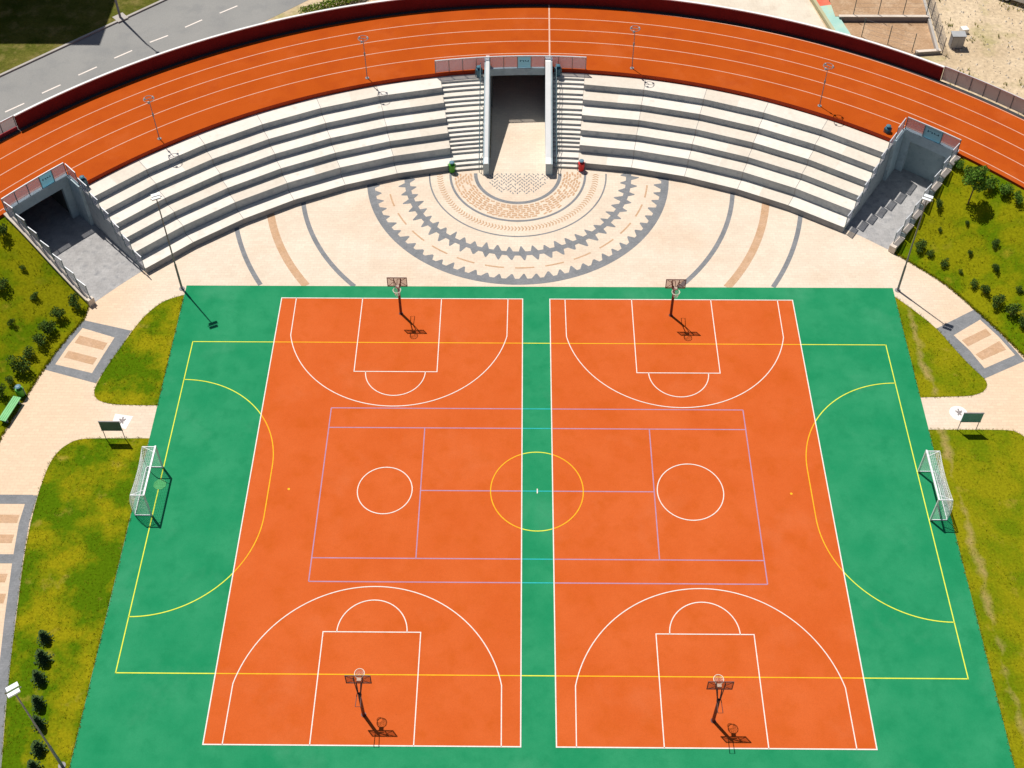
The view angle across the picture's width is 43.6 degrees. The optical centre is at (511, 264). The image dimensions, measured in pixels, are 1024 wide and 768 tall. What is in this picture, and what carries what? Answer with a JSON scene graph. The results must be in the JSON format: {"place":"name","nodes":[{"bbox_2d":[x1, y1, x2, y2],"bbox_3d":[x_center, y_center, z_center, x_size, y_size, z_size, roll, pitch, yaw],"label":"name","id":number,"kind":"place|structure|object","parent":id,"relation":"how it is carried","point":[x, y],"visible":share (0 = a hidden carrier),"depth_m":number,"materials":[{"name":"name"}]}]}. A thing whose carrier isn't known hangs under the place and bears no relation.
{"place":"outdoors","nodes":[
{"label":"outdoors","id":0,"kind":"place"},
{"bbox_2d":[0,515,18,602],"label":"paving stripes","id":1,"kind":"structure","parent":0,"point":[6,538],"depth_m":68.36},
{"bbox_2d":[0,495,37,767],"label":"path grid paving","id":2,"kind":"structure","parent":0,"point":[17,556],"depth_m":66.22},
{"bbox_2d":[0,216,87,435],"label":"hillside","id":3,"kind":"structure","parent":0,"point":[19,280],"depth_m":78.19,"materials":[{"name":"green plant"}]},
{"bbox_2d":[6,355,30,373],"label":"young shrub","id":4,"kind":"object","parent":3,"relation":"on","point":[19,366],"visible":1,"depth_m":75.16,"materials":[{"name":"green plant"}]},
{"bbox_2d":[22,346,34,357],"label":"young shrub","id":5,"kind":"object","parent":3,"relation":"on","point":[27,353],"visible":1,"depth_m":76.08,"materials":[{"name":"green plant"}]},
{"bbox_2d":[32,333,45,345],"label":"young shrub","id":6,"kind":"object","parent":3,"relation":"on","point":[39,339],"visible":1,"depth_m":76.60,"materials":[{"name":"green plant"}]},
{"bbox_2d":[37,319,55,333],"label":"young shrub","id":7,"kind":"object","parent":3,"relation":"on","point":[48,326],"visible":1,"depth_m":77.26,"materials":[{"name":"green plant"}]},
{"bbox_2d":[50,306,65,318],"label":"young shrub","id":8,"kind":"object","parent":3,"relation":"on","point":[58,313],"visible":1,"depth_m":77.94,"materials":[{"name":"green plant"}]},
{"bbox_2d":[68,292,80,309],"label":"young shrub","id":9,"kind":"object","parent":3,"relation":"on","point":[72,300],"visible":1,"depth_m":78.68,"materials":[{"name":"green plant"}]},
{"bbox_2d":[1,438,148,767],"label":"lawn","id":10,"kind":"structure","parent":0,"point":[105,564],"depth_m":66.43,"materials":[{"name":"green plant"}]},
{"bbox_2d":[27,759,43,767],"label":"young conifer","id":11,"kind":"object","parent":10,"relation":"on","point":[31,763],"visible":1,"depth_m":59.32,"materials":[{"name":"green plant"}]},
{"bbox_2d":[5,682,65,767],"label":"floodlight mast","id":12,"kind":"object","parent":10,"relation":"on","point":[15,692],"visible":1,"depth_m":55.77,"materials":[{"name":"grey"}]},
{"bbox_2d":[31,694,46,713],"bbox_3d":[-22.840,20.904,61.498,0.722,1.249,0.923,1,47,1],"label":"young conifer","id":13,"kind":"object","parent":10,"relation":"on","point":[36,702],"visible":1,"depth_m":61.55,"materials":[{"name":"green plant"}]},
{"bbox_2d":[30,739,48,759],"bbox_3d":[-22.268,22.572,60.057,0.889,1.064,0.912,-3,47,-3],"label":"young conifer","id":14,"kind":"object","parent":10,"relation":"on","point":[36,747],"visible":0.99,"depth_m":60.09,"materials":[{"name":"green plant"}]},
{"bbox_2d":[30,669,48,689],"bbox_3d":[-23.153,20.016,62.347,0.952,1.229,0.811,30,54,25],"label":"young conifer","id":15,"kind":"object","parent":10,"relation":"on","point":[37,676],"visible":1,"depth_m":62.45,"materials":[{"name":"green plant"}]},
{"bbox_2d":[31,714,47,732],"bbox_3d":[-22.582,21.625,60.809,0.825,1.266,0.742,26,52,23],"label":"young conifer","id":16,"kind":"object","parent":10,"relation":"on","point":[38,721],"visible":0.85,"depth_m":60.90,"materials":[{"name":"green plant"}]},
{"bbox_2d":[33,648,53,668],"bbox_3d":[-23.174,19.226,63.050,1.004,1.286,0.927,-3,47,-2],"label":"young conifer","id":17,"kind":"object","parent":10,"relation":"on","point":[41,656],"visible":1,"depth_m":63.10,"materials":[{"name":"green plant"}]},
{"bbox_2d":[36,630,54,646],"bbox_3d":[-23.375,18.493,63.860,0.848,1.108,0.842,-34,55,-28],"label":"young conifer","id":18,"kind":"object","parent":10,"relation":"on","point":[43,636],"visible":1,"depth_m":63.93,"materials":[{"name":"green plant"}]},
{"bbox_2d":[98,421,125,438],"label":"notice board","id":19,"kind":"object","parent":10,"relation":"on","point":[110,425],"visible":1,"depth_m":71.69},
{"bbox_2d":[0,0,158,73],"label":"verge ground","id":20,"kind":"structure","parent":0,"point":[30,29],"depth_m":99.62,"materials":[{"name":"green plant"}]},
{"bbox_2d":[112,0,127,22],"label":"street lamp","id":21,"kind":"object","parent":20,"relation":"on","point":[120,17],"visible":1,"depth_m":99.79,"materials":[{"name":"metal"}]},
{"bbox_2d":[19,196,142,301],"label":"entrance path","id":22,"kind":"structure","parent":0,"point":[97,261],"depth_m":82.96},
{"bbox_2d":[4,173,93,225],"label":"entrance portal","id":23,"kind":"object","parent":22,"relation":"on","point":[65,191],"visible":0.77,"depth_m":82.57,"materials":[{"name":"concrete"}]},
{"bbox_2d":[1,162,67,210],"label":"glass fence","id":24,"kind":"object","parent":23,"relation":"on","point":[46,178],"visible":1,"depth_m":81.40,"materials":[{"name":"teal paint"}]},
{"bbox_2d":[56,328,114,372],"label":"path inset paving","id":25,"kind":"structure","parent":0,"point":[73,346],"depth_m":77.06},
{"bbox_2d":[64,336,106,364],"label":"paving stripes","id":26,"kind":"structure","parent":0,"point":[89,342],"depth_m":77.21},
{"bbox_2d":[44,320,130,382],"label":"paving border","id":27,"kind":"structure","parent":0,"point":[120,335],"depth_m":77.02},
{"bbox_2d":[94,295,183,404],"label":"lawn","id":28,"kind":"structure","parent":0,"point":[141,387],"depth_m":76.46,"materials":[{"name":"green plant"}]},
{"bbox_2d":[0,0,306,129],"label":"road","id":29,"kind":"structure","parent":0,"point":[27,85],"depth_m":98.03,"materials":[{"name":"asphalt"}]},
{"bbox_2d":[5,6,236,111],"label":"road markings","id":30,"kind":"object","parent":29,"relation":"on","point":[116,57],"visible":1,"depth_m":96.84,"materials":[{"name":"white paint"}]},
{"bbox_2d":[0,158,1023,766],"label":"plaza","id":31,"kind":"structure","parent":0,"point":[58,412],"depth_m":82.12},
{"bbox_2d":[0,396,21,423],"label":"park bench","id":32,"kind":"object","parent":31,"relation":"on","point":[9,408],"visible":1,"depth_m":73.59,"materials":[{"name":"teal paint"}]},
{"bbox_2d":[14,384,26,397],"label":"litter bin","id":33,"kind":"object","parent":31,"relation":"on","point":[19,390],"visible":1,"depth_m":74.29,"materials":[{"name":"teal paint"}]},
{"bbox_2d":[3,212,95,306],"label":"ramp wall","id":34,"kind":"structure","parent":31,"relation":"on","point":[72,283],"depth_m":79.82,"materials":[{"name":"concrete"}]},
{"bbox_2d":[4,202,89,296],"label":"stepped glass fence","id":35,"kind":"object","parent":34,"relation":"on","point":[40,241],"visible":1,"depth_m":79.31,"materials":[{"name":"grey"}]},
{"bbox_2d":[113,414,132,428],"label":"emblem slab paving","id":36,"kind":"structure","parent":31,"relation":"on","point":[126,422],"depth_m":73.61,"materials":[{"name":"white stone"}]},
{"bbox_2d":[151,192,184,290],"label":"floodlight mast","id":37,"kind":"object","parent":31,"relation":"on","point":[156,196],"visible":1,"depth_m":77.08,"materials":[{"name":"grey"}]},
{"bbox_2d":[82,77,451,273],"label":"spectator stand","id":38,"kind":"object","parent":31,"relation":"on","point":[215,183],"visible":1,"depth_m":85.90,"materials":[{"name":"concrete"}]},
{"bbox_2d":[65,163,144,268],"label":"stepped glass fence","id":39,"kind":"object","parent":38,"relation":"attached to","point":[111,221],"visible":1,"depth_m":81.10,"materials":[{"name":"grey"}]},
{"bbox_2d":[483,57,490,174],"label":"parapet wall","id":40,"kind":"structure","parent":31,"relation":"on","point":[487,111],"depth_m":88.29,"materials":[{"name":"concrete"}]},
{"bbox_2d":[0,162,1023,767],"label":"grass","id":41,"kind":"structure","parent":31,"relation":"on","point":[162,388],"depth_m":72.75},
{"bbox_2d":[545,57,552,174],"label":"parapet wall","id":42,"kind":"structure","parent":31,"relation":"on","point":[548,119],"depth_m":88.06,"materials":[{"name":"concrete"}]},
{"bbox_2d":[577,159,585,170],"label":"litter bin","id":43,"kind":"object","parent":31,"relation":"on","point":[581,163],"visible":1,"depth_m":87.42,"materials":[{"name":"red"}]},
{"bbox_2d":[579,74,892,232],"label":"spectator stand","id":44,"kind":"object","parent":31,"relation":"on","point":[817,169],"visible":1,"depth_m":87.05,"materials":[{"name":"concrete"}]},
{"bbox_2d":[844,118,905,228],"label":"stepped glass fence","id":45,"kind":"object","parent":44,"relation":"attached to","point":[878,164],"visible":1,"depth_m":83.60,"materials":[{"name":"grey"}]},
{"bbox_2d":[895,194,933,291],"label":"floodlight mast","id":46,"kind":"object","parent":31,"relation":"on","point":[926,199],"visible":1,"depth_m":76.77,"materials":[{"name":"grey"}]},
{"bbox_2d":[888,154,960,253],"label":"ramp wall","id":47,"kind":"structure","parent":31,"relation":"on","point":[917,213],"depth_m":82.91,"materials":[{"name":"concrete"}]},
{"bbox_2d":[893,143,959,243],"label":"stepped glass fence","id":48,"kind":"object","parent":47,"relation":"attached to","point":[940,171],"visible":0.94,"depth_m":82.51,"materials":[{"name":"grey"}]},
{"bbox_2d":[949,406,966,419],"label":"emblem slab paving","id":49,"kind":"structure","parent":31,"relation":"on","point":[953,413],"depth_m":73.75,"materials":[{"name":"white stone"}]},
{"bbox_2d":[0,4,1023,217],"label":"running track ground","id":50,"kind":"structure","parent":0,"point":[118,157],"depth_m":89.39,"materials":[{"name":"rubber"}]},
{"bbox_2d":[143,95,161,139],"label":"ring lamp","id":51,"kind":"object","parent":50,"relation":"on","point":[158,138],"visible":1,"depth_m":83.13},
{"bbox_2d":[358,35,368,78],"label":"ring lamp","id":52,"kind":"object","parent":50,"relation":"on","point":[361,41],"visible":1,"depth_m":87.11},
{"bbox_2d":[435,55,586,72],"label":"glass fence","id":53,"kind":"object","parent":50,"relation":"on","point":[523,61],"visible":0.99,"depth_m":89.29,"materials":[{"name":"glass"}]},
{"bbox_2d":[0,5,1023,210],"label":"track markings","id":54,"kind":"object","parent":50,"relation":"on","point":[549,29],"visible":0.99,"depth_m":89.91,"materials":[{"name":"paint"}]},
{"bbox_2d":[630,25,640,68],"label":"ring lamp","id":55,"kind":"object","parent":50,"relation":"on","point":[639,28],"visible":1,"depth_m":87.97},
{"bbox_2d":[818,63,833,106],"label":"ring lamp","id":56,"kind":"object","parent":50,"relation":"on","point":[824,64],"visible":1,"depth_m":85.12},
{"bbox_2d":[0,4,1023,141],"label":"drain path","id":57,"kind":"structure","parent":0,"point":[484,6],"depth_m":92.20,"materials":[{"name":"grey"}]},
{"bbox_2d":[941,66,1023,114],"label":"glass fence","id":58,"kind":"object","parent":57,"relation":"on","point":[1009,100],"visible":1,"depth_m":87.26,"materials":[{"name":"glass"}]},
{"bbox_2d":[487,173,547,193],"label":"speckled paving","id":59,"kind":"structure","parent":0,"point":[517,182],"depth_m":87.15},
{"bbox_2d":[491,75,544,163],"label":"tunnel path","id":60,"kind":"structure","parent":0,"point":[518,123],"depth_m":91.51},
{"bbox_2d":[490,67,544,106],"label":"pedestrian tunnel","id":61,"kind":"structure","parent":60,"relation":"on","point":[497,71],"depth_m":90.17,"materials":[{"name":"concrete"}]},
{"bbox_2d":[367,177,668,284],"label":"sawtooth paving","id":62,"kind":"structure","parent":0,"point":[662,194],"depth_m":82.55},
{"bbox_2d":[267,203,768,286],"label":"tan arc paving","id":63,"kind":"structure","parent":0,"point":[730,282],"depth_m":82.72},
{"bbox_2d":[429,173,606,236],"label":"grey ring paving","id":64,"kind":"structure","parent":0,"point":[514,202],"depth_m":85.82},
{"bbox_2d":[389,172,647,268],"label":"tan brick paving","id":65,"kind":"structure","parent":0,"point":[521,207],"depth_m":85.55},
{"bbox_2d":[399,173,638,259],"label":"star band paving","id":66,"kind":"structure","parent":0,"point":[521,252],"depth_m":83.80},
{"bbox_2d":[235,193,802,287],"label":"grey arc paving","id":67,"kind":"structure","parent":0,"point":[687,280],"depth_m":82.70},
{"bbox_2d":[204,298,875,748],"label":"basketball courts","id":68,"kind":"structure","parent":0,"point":[610,562],"depth_m":68.20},
{"bbox_2d":[344,668,371,716],"bbox_3d":[-7.200,20.321,60.370,1.096,3.580,1.559,20,50,18],"label":"basketball hoop","id":69,"kind":"object","parent":68,"relation":"on","point":[361,706],"visible":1,"depth_m":59.70,"materials":[{"name":"metal"}]},
{"bbox_2d":[387,277,407,314],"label":"basketball hoop","id":70,"kind":"object","parent":68,"relation":"on","point":[399,298],"visible":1,"depth_m":76.75,"materials":[{"name":"metal"}]},
{"bbox_2d":[665,279,685,316],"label":"basketball hoop","id":71,"kind":"object","parent":68,"relation":"on","point":[672,299],"visible":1,"depth_m":76.60,"materials":[{"name":"metal"}]},
{"bbox_2d":[706,674,733,722],"bbox_3d":[9.557,20.518,60.108,1.096,3.580,1.559,20,50,18],"label":"basketball hoop","id":72,"kind":"object","parent":68,"relation":"on","point":[716,688],"visible":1,"depth_m":59.44,"materials":[{"name":"metal"}]},
{"bbox_2d":[70,285,1014,767],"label":"court ground","id":73,"kind":"structure","parent":0,"point":[932,705],"depth_m":67.26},
{"bbox_2d":[130,446,163,515],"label":"handball goal","id":74,"kind":"object","parent":73,"relation":"on","point":[147,479],"visible":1,"depth_m":69.17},
{"bbox_2d":[153,479,165,488],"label":"patch on court markings","id":75,"kind":"object","parent":73,"relation":"on","point":[159,483],"visible":1,"depth_m":70.55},
{"bbox_2d":[115,297,968,749],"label":"court markings","id":76,"kind":"object","parent":73,"relation":"on","point":[521,559],"visible":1,"depth_m":67.42,"materials":[{"name":"white paint"}]},
{"bbox_2d":[917,450,952,520],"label":"handball goal","id":77,"kind":"object","parent":73,"relation":"on","point":[935,483],"visible":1,"depth_m":68.81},
{"bbox_2d":[262,0,1023,157],"bbox_3d":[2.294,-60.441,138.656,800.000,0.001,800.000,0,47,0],"label":"ground","id":78,"kind":"structure","parent":0,"point":[981,55],"depth_m":97.87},
{"bbox_2d":[0,116,17,138],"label":"glass fence","id":79,"kind":"object","parent":78,"relation":"on","point":[8,125],"visible":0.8,"depth_m":85.07,"materials":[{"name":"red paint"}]},
{"bbox_2d":[0,0,165,76],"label":"kerb","id":80,"kind":"structure","parent":78,"relation":"on","point":[75,40],"depth_m":97.95,"materials":[{"name":"concrete"}]},
{"bbox_2d":[298,0,361,13],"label":"clipped hedge","id":81,"kind":"object","parent":78,"relation":"on","point":[307,9],"visible":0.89,"depth_m":100.40,"materials":[{"name":"green plant"}]},
{"bbox_2d":[440,73,483,171],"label":"staircase","id":82,"kind":"structure","parent":78,"relation":"on","point":[463,95],"depth_m":88.88,"materials":[{"name":"concrete"}]},
{"bbox_2d":[479,63,480,171],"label":"stair handrail","id":83,"kind":"object","parent":82,"relation":"on","point":[479,118],"visible":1,"depth_m":87.94,"materials":[{"name":"metal"}]},
{"bbox_2d":[13,0,944,128],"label":"track wall","id":84,"kind":"structure","parent":78,"relation":"on","point":[85,89],"depth_m":91.90,"materials":[{"name":"red paint"}]},
{"bbox_2d":[552,72,584,168],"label":"staircase","id":85,"kind":"structure","parent":78,"relation":"on","point":[570,89],"depth_m":88.98,"materials":[{"name":"concrete"}]},
{"bbox_2d":[556,63,556,172],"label":"stair handrail","id":86,"kind":"object","parent":85,"relation":"on","point":[556,117],"visible":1,"depth_m":88.03,"materials":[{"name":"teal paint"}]},
{"bbox_2d":[810,0,850,34],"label":"painted kerb wall","id":87,"kind":"structure","parent":78,"relation":"on","point":[825,11],"depth_m":99.43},
{"bbox_2d":[839,15,928,21],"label":"terrace wall","id":88,"kind":"structure","parent":78,"relation":"on","point":[885,18],"depth_m":99.15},
{"bbox_2d":[915,48,940,55],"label":"terrace wall","id":89,"kind":"structure","parent":78,"relation":"on","point":[926,52],"depth_m":96.44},
{"bbox_2d":[923,0,938,50],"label":"terrace wall","id":90,"kind":"structure","parent":78,"relation":"on","point":[932,34],"depth_m":98.20,"materials":[{"name":"concrete"}]},
{"bbox_2d":[927,0,946,53],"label":"fence","id":91,"kind":"object","parent":78,"relation":"on","point":[937,19],"visible":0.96,"depth_m":97.87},
{"bbox_2d":[948,31,966,48],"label":"utility cabinet","id":92,"kind":"object","parent":78,"relation":"on","point":[957,39],"visible":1,"depth_m":96.56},
{"bbox_2d":[930,0,1023,114],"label":"rubble","id":93,"kind":"object","parent":78,"relation":"on","point":[1009,63],"visible":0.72,"depth_m":97.39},
{"bbox_2d":[932,0,1022,113],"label":"weeds","id":94,"kind":"object","parent":78,"relation":"on","point":[983,36],"visible":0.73,"depth_m":98.22,"materials":[{"name":"green plant"}]},
{"bbox_2d":[687,0,825,27],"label":"pavement","id":95,"kind":"structure","parent":0,"point":[804,11],"depth_m":100.75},
{"bbox_2d":[830,0,933,53],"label":"tilled ground","id":96,"kind":"structure","parent":0,"point":[923,40],"depth_m":99.06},
{"bbox_2d":[861,18,916,51],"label":"wire fence","id":97,"kind":"object","parent":96,"relation":"on","point":[890,33],"visible":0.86,"depth_m":96.76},
{"bbox_2d":[846,143,933,248],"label":"entrance path","id":98,"kind":"structure","parent":0,"point":[886,210],"depth_m":85.31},
{"bbox_2d":[882,127,958,181],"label":"entrance portal","id":99,"kind":"object","parent":98,"relation":"on","point":[925,158],"visible":0.86,"depth_m":86.03,"materials":[{"name":"concrete"}]},
{"bbox_2d":[905,117,961,151],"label":"glass fence","id":100,"kind":"object","parent":99,"relation":"on","point":[932,133],"visible":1,"depth_m":84.20,"materials":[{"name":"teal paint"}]},
{"bbox_2d":[895,297,986,396],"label":"lawn","id":101,"kind":"structure","parent":0,"point":[939,384],"depth_m":76.21,"materials":[{"name":"green plant"}]},
{"bbox_2d":[895,156,1023,354],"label":"hillside","id":102,"kind":"structure","parent":0,"point":[992,227],"depth_m":81.18,"materials":[{"name":"green plant"}]},
{"bbox_2d":[915,239,927,252],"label":"young shrub","id":103,"kind":"object","parent":102,"relation":"on","point":[922,242],"visible":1,"depth_m":81.72,"materials":[{"name":"green plant"}]},
{"bbox_2d":[962,165,989,203],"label":"sapling tree","id":104,"kind":"object","parent":102,"relation":"on","point":[978,173],"visible":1,"depth_m":80.47,"materials":[{"name":"green plant"}]},
{"bbox_2d":[985,175,999,188],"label":"young shrub","id":105,"kind":"object","parent":102,"relation":"on","point":[990,183],"visible":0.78,"depth_m":81.75,"materials":[{"name":"green plant"}]},
{"bbox_2d":[991,293,1005,307],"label":"young shrub","id":106,"kind":"object","parent":102,"relation":"on","point":[996,301],"visible":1,"depth_m":78.40,"materials":[{"name":"green plant"}]},
{"bbox_2d":[998,182,1014,194],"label":"young shrub","id":107,"kind":"object","parent":102,"relation":"on","point":[1006,188],"visible":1,"depth_m":81.38,"materials":[{"name":"green plant"}]},
{"bbox_2d":[1005,303,1021,316],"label":"young shrub","id":108,"kind":"object","parent":102,"relation":"on","point":[1012,309],"visible":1,"depth_m":77.77,"materials":[{"name":"green plant"}]},
{"bbox_2d":[1013,190,1023,203],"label":"young shrub","id":109,"kind":"object","parent":102,"relation":"on","point":[1018,196],"visible":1,"depth_m":80.86,"materials":[{"name":"green plant"}]},
{"bbox_2d":[929,430,1023,767],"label":"lawn","id":110,"kind":"structure","parent":0,"point":[1006,550],"depth_m":68.03,"materials":[{"name":"green plant"}]},
{"bbox_2d":[957,412,984,429],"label":"notice board","id":111,"kind":"object","parent":110,"relation":"on","point":[971,417],"visible":1,"depth_m":71.94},
{"bbox_2d":[938,309,1023,378],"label":"paving border","id":112,"kind":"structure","parent":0,"point":[950,330],"depth_m":77.16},
{"bbox_2d":[962,329,1005,359],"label":"paving stripes","id":113,"kind":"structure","parent":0,"point":[995,348],"depth_m":77.19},
{"bbox_2d":[954,320,1014,367],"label":"path inset paving","id":114,"kind":"structure","parent":0,"point":[982,344],"depth_m":77.25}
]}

